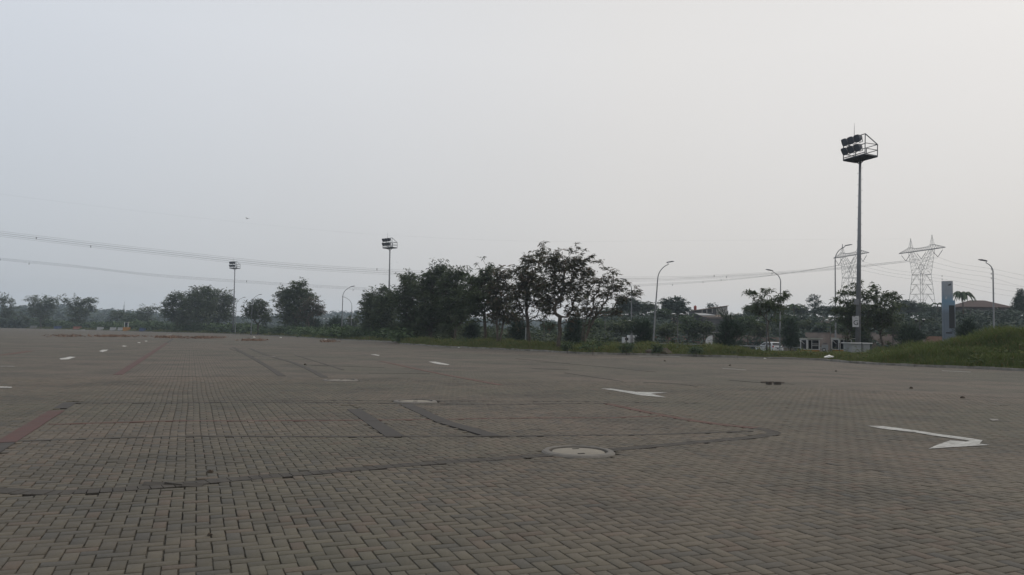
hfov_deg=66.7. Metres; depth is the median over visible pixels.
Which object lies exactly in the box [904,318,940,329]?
wood tree
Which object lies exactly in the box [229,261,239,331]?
floodlight mast
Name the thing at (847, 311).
umbrella tree
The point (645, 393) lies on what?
road arrow
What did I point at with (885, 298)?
umbrella tree
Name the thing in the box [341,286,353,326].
street lamp
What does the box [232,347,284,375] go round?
pavement dark kerb strip
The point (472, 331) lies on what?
casuarina shrub
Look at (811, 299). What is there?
wood tree
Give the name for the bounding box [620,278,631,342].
street lamp
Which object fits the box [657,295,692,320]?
wood tree
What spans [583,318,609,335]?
sapling
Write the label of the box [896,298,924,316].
wood tree
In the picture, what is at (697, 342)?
boundary wall
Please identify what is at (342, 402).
pavement stretcher course
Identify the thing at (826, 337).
boundary wall
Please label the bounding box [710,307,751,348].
casuarina shrub
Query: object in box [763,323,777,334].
wood tree
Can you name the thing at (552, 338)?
cluster undergrowth
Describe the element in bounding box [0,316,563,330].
wood
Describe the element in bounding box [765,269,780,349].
street lamp
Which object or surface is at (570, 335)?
casuarina shrub
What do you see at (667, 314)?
wood tree
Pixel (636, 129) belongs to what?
sky
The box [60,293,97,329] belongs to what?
spreading tree
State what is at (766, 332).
garden lamp
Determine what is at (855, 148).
floodlight mast
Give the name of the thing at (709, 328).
sapling
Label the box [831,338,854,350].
guard booth
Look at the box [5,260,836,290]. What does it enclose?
power cable
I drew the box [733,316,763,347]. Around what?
sapling
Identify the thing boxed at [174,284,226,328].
spreading tree
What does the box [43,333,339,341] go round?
dry weeds
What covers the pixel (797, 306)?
banana plant
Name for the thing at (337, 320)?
casuarina shrub
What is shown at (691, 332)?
sapling
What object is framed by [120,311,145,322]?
round tree
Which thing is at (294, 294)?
spreading tree
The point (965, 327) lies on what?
casuarina shrub
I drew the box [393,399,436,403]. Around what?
manhole cover
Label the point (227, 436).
pavement stretcher course
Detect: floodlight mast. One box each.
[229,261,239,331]
[382,234,396,289]
[841,127,877,342]
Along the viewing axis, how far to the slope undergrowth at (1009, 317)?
138.72 m
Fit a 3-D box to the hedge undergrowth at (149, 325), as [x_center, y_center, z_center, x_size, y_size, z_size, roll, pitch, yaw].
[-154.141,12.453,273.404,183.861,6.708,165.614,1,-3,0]
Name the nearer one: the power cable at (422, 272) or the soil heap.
the soil heap
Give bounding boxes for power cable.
[0,235,903,280]
[3,231,936,277]
[3,233,920,279]
[4,258,844,287]
[4,259,843,289]
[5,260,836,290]
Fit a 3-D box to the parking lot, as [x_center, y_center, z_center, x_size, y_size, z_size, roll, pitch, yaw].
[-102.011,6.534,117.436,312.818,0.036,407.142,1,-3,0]
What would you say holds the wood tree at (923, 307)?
on the grass land ground at (671, 322)
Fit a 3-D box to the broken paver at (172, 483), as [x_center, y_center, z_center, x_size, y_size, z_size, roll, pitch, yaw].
[-3.114,1.834,7.201,0.190,0.071,0.094,0,-3,11]
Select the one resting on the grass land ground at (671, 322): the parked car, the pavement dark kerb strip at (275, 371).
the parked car
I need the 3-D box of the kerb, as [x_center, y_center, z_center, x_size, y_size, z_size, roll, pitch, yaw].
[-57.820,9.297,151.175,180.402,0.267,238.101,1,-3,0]
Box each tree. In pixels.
[0,292,20,323]
[7,294,61,328]
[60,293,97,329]
[109,309,129,322]
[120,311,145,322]
[134,304,161,321]
[159,290,189,326]
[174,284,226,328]
[202,287,238,325]
[240,298,272,334]
[269,276,320,328]
[293,295,326,326]
[355,284,389,335]
[366,288,399,333]
[383,268,427,335]
[408,258,449,337]
[435,264,472,339]
[449,274,479,339]
[457,256,503,338]
[481,264,523,341]
[505,241,554,341]
[529,242,596,347]
[565,259,642,343]
[595,307,622,314]
[604,318,629,334]
[614,297,644,314]
[639,301,659,313]
[646,308,673,320]
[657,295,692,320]
[662,321,689,333]
[678,315,693,325]
[704,303,719,308]
[741,300,772,313]
[742,288,791,351]
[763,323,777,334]
[786,318,816,330]
[788,304,811,315]
[805,294,825,307]
[808,323,831,332]
[809,305,833,316]
[828,279,880,341]
[861,282,909,346]
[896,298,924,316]
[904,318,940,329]
[913,302,932,316]
[925,306,941,315]
[953,291,976,316]
[1009,288,1023,311]
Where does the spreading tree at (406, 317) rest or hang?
on the grass land ground at (671, 322)
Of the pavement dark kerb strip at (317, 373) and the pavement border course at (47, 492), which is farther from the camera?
the pavement dark kerb strip at (317, 373)
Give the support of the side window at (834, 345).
in the guard booth at (835, 343)
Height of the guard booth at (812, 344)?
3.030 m
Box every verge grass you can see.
[7,326,392,341]
[395,336,902,363]
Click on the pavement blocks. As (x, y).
(826, 481)
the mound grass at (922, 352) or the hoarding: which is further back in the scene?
the hoarding
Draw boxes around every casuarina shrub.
[307,316,323,328]
[324,314,349,327]
[460,320,481,339]
[504,314,531,340]
[562,316,587,344]
[625,316,658,342]
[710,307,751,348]
[778,312,805,350]
[849,326,874,347]
[889,319,930,344]
[951,314,981,336]
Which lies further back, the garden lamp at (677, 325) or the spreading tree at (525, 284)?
the garden lamp at (677, 325)
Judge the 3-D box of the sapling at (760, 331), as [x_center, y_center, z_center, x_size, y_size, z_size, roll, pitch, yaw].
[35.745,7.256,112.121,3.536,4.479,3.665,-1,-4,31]
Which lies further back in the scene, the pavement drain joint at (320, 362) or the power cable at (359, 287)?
the power cable at (359, 287)
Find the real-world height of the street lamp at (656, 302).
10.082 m
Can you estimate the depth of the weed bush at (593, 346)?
55.66 m
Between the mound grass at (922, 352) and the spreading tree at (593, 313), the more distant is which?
the spreading tree at (593, 313)
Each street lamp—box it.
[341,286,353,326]
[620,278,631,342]
[652,261,673,341]
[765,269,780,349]
[835,244,851,337]
[978,259,994,327]
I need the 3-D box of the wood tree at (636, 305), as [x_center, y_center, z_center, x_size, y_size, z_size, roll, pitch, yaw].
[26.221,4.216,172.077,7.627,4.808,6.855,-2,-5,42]
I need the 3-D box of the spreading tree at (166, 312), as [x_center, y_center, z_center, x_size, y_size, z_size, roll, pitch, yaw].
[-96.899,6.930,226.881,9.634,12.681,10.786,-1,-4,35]
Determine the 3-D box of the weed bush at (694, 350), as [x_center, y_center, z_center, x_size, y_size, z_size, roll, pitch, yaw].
[13.490,4.734,57.025,1.444,1.075,1.390,1,-3,0]
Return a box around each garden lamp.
[672,313,682,342]
[766,309,767,350]
[826,319,833,350]
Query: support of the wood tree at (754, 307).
on the grass land ground at (671, 322)
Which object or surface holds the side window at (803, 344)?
in the guard booth at (812, 344)
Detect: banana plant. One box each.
[785,304,806,319]
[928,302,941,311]
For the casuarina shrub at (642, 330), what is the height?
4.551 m
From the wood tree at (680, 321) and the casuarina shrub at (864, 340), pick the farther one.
the wood tree at (680, 321)
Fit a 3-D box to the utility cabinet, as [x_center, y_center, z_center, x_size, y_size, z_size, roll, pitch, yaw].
[27.748,5.253,62.630,1.780,1.648,1.660,1,-3,-1]
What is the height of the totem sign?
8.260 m
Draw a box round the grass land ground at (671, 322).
[51,315,1000,367]
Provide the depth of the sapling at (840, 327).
107.71 m
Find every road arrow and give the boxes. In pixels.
[608,389,665,396]
[872,426,986,448]
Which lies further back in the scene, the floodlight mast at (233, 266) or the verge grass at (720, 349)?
the floodlight mast at (233, 266)
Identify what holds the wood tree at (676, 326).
on the grass land ground at (671, 322)
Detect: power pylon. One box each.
[836,244,868,306]
[899,237,945,306]
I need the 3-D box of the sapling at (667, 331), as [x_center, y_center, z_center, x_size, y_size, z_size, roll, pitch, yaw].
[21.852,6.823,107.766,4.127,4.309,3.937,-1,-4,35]
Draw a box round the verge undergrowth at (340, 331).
[221,323,416,341]
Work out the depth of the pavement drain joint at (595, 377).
26.59 m
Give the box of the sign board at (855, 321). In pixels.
[852,316,858,326]
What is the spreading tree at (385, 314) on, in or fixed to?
on the grass land ground at (671, 322)
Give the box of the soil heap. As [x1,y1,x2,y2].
[645,348,670,353]
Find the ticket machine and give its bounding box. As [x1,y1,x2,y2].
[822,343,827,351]
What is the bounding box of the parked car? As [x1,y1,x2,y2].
[755,342,782,350]
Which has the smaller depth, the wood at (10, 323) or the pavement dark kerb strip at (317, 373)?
the pavement dark kerb strip at (317, 373)
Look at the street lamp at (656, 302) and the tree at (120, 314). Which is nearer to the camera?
the street lamp at (656, 302)
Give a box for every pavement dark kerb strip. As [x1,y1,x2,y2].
[0,442,15,451]
[55,402,76,408]
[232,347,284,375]
[251,349,326,376]
[347,409,403,437]
[400,404,499,435]
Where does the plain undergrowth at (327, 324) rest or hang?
on the grass land ground at (671, 322)
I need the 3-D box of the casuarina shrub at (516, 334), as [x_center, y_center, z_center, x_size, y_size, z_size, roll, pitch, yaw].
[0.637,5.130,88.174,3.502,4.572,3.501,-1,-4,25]
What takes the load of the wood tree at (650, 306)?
on the grass land ground at (671, 322)
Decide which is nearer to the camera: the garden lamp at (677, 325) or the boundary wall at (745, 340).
the garden lamp at (677, 325)
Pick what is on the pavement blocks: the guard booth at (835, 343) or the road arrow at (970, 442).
the road arrow at (970, 442)
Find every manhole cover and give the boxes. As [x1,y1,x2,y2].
[323,379,358,381]
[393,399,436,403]
[542,445,614,458]
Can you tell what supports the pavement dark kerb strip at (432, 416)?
on the parking lot
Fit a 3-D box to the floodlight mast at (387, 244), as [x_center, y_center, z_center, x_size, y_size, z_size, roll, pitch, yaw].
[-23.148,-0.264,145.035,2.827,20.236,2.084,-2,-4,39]
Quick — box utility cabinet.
[841,342,872,352]
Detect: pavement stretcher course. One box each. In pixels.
[17,416,752,441]
[76,402,606,404]
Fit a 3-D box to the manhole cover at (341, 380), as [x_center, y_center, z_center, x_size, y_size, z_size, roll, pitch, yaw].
[-4.964,2.708,22.561,1.016,0.082,1.016,2,-4,-20]
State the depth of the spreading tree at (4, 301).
299.43 m
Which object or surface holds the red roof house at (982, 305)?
on the grass land ground at (671, 322)
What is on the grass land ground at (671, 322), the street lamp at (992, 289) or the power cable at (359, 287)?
the street lamp at (992, 289)
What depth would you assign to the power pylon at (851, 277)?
287.02 m
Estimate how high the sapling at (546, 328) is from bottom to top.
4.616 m
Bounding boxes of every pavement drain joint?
[295,355,343,369]
[568,373,618,380]
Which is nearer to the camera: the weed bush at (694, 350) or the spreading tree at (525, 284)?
the weed bush at (694, 350)
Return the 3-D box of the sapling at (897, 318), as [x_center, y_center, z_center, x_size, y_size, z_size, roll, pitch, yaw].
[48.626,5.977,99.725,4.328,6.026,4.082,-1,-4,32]
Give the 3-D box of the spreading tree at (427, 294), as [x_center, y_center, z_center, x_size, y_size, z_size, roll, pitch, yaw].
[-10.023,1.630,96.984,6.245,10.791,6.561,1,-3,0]
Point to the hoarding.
(934, 338)
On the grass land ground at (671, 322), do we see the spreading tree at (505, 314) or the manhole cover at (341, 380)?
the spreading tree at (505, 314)
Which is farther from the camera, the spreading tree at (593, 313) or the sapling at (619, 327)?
the sapling at (619, 327)
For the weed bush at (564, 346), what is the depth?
59.73 m
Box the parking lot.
[0,328,1023,574]
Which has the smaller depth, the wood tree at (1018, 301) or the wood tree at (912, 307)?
the wood tree at (1018, 301)
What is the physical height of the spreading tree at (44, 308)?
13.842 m
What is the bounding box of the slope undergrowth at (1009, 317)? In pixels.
[583,307,1023,350]
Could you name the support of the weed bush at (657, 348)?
on the parking lot
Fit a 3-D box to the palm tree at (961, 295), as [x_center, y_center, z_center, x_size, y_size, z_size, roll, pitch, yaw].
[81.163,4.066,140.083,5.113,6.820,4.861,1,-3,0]
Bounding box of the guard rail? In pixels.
[628,343,821,348]
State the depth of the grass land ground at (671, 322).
162.48 m
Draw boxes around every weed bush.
[560,341,574,352]
[578,338,613,352]
[617,341,636,354]
[646,344,665,353]
[687,345,705,356]
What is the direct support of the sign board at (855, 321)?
attached to the floodlight mast at (855, 148)
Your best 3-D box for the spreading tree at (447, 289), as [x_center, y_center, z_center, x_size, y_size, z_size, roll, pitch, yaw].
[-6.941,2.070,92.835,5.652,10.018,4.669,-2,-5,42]
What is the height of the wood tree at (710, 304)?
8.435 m
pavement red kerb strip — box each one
[0,410,64,442]
[113,343,167,374]
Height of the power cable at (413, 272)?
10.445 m
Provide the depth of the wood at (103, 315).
610.96 m
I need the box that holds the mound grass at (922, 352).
[862,324,1023,368]
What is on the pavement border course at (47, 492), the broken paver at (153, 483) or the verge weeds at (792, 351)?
the broken paver at (153, 483)
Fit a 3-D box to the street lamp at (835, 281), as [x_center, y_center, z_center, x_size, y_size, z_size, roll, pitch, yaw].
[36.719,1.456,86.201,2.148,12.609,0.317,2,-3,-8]
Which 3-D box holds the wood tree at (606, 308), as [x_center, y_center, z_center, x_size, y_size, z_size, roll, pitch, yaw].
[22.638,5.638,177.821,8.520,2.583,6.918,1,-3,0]
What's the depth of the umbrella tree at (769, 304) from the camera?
59.82 m
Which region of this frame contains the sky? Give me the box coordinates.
[0,0,1023,358]
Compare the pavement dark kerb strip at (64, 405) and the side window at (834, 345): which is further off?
the side window at (834, 345)
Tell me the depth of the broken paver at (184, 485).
7.13 m
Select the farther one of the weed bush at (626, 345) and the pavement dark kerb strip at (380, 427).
the weed bush at (626, 345)
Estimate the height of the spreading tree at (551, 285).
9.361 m
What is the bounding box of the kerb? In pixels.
[106,330,1023,370]
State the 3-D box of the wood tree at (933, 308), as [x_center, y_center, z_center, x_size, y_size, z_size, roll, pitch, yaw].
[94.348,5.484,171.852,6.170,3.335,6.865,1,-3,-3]
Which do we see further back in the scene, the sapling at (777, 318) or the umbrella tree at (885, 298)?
the sapling at (777, 318)
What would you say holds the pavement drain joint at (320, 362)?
on the parking lot
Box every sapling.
[345,314,358,326]
[539,320,557,336]
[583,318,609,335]
[607,318,636,342]
[655,321,684,341]
[676,313,705,344]
[694,319,718,341]
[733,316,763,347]
[750,324,771,344]
[769,312,797,350]
[825,320,847,337]
[881,311,907,343]
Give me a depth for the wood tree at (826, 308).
174.21 m
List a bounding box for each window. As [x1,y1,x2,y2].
[801,340,805,348]
[810,340,818,348]
[832,340,837,348]
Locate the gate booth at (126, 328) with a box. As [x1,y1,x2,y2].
[123,322,130,330]
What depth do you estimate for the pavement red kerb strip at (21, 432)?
10.95 m
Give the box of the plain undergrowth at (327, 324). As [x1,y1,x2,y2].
[254,314,613,341]
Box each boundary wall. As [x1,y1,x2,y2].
[655,336,705,343]
[713,335,802,349]
[805,332,898,351]
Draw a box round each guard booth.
[799,338,822,351]
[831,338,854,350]
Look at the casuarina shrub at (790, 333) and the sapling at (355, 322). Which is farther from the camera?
the sapling at (355, 322)
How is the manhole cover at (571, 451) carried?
on the parking lot
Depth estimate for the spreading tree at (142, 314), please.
285.62 m
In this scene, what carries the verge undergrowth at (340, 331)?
on the grass land ground at (671, 322)
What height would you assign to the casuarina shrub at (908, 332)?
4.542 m
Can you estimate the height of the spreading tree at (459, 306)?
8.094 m
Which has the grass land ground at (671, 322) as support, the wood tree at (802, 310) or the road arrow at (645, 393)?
the wood tree at (802, 310)
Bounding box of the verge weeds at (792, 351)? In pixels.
[411,336,1023,364]
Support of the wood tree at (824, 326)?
on the grass land ground at (671, 322)
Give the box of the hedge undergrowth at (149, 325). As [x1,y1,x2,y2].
[0,315,256,332]
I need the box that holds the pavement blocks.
[0,376,1023,574]
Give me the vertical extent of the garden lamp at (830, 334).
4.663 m
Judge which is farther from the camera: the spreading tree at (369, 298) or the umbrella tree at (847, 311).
the spreading tree at (369, 298)
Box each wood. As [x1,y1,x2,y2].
[0,302,591,329]
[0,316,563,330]
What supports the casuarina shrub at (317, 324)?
on the grass land ground at (671, 322)
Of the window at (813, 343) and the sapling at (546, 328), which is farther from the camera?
the sapling at (546, 328)
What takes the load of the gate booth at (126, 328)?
on the parking lot
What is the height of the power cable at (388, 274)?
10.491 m
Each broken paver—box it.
[142,481,164,484]
[164,482,182,484]
[181,483,203,488]
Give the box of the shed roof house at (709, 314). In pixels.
[689,305,734,331]
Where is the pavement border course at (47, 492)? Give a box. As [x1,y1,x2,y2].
[0,427,780,496]
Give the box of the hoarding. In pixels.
[926,336,941,342]
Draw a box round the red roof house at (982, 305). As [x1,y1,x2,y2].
[955,300,1010,314]
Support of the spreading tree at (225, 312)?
on the grass land ground at (671, 322)
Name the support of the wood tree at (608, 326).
on the grass land ground at (671, 322)
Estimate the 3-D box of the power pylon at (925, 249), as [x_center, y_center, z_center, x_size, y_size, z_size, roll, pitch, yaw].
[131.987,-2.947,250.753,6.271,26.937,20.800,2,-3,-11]
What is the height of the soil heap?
0.529 m
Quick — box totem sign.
[941,281,955,340]
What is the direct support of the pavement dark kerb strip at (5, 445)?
on the parking lot
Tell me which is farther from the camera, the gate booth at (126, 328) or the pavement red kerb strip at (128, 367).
the gate booth at (126, 328)
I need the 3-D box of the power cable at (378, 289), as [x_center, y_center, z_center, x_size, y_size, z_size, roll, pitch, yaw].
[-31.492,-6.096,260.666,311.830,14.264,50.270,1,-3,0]
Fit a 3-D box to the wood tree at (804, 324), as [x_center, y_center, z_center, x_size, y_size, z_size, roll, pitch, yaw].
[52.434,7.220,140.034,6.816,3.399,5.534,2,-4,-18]
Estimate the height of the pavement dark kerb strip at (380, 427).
0.058 m
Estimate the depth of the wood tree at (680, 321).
151.56 m
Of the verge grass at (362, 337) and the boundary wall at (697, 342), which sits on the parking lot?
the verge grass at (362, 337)
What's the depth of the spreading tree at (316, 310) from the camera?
167.20 m
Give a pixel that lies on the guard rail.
(743, 345)
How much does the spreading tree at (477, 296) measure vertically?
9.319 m
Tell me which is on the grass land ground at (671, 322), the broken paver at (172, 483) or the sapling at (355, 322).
the sapling at (355, 322)
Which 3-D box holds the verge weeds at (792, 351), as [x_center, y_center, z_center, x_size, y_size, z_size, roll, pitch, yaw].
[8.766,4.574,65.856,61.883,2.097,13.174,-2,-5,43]
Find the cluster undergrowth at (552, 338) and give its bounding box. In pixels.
[395,321,620,342]

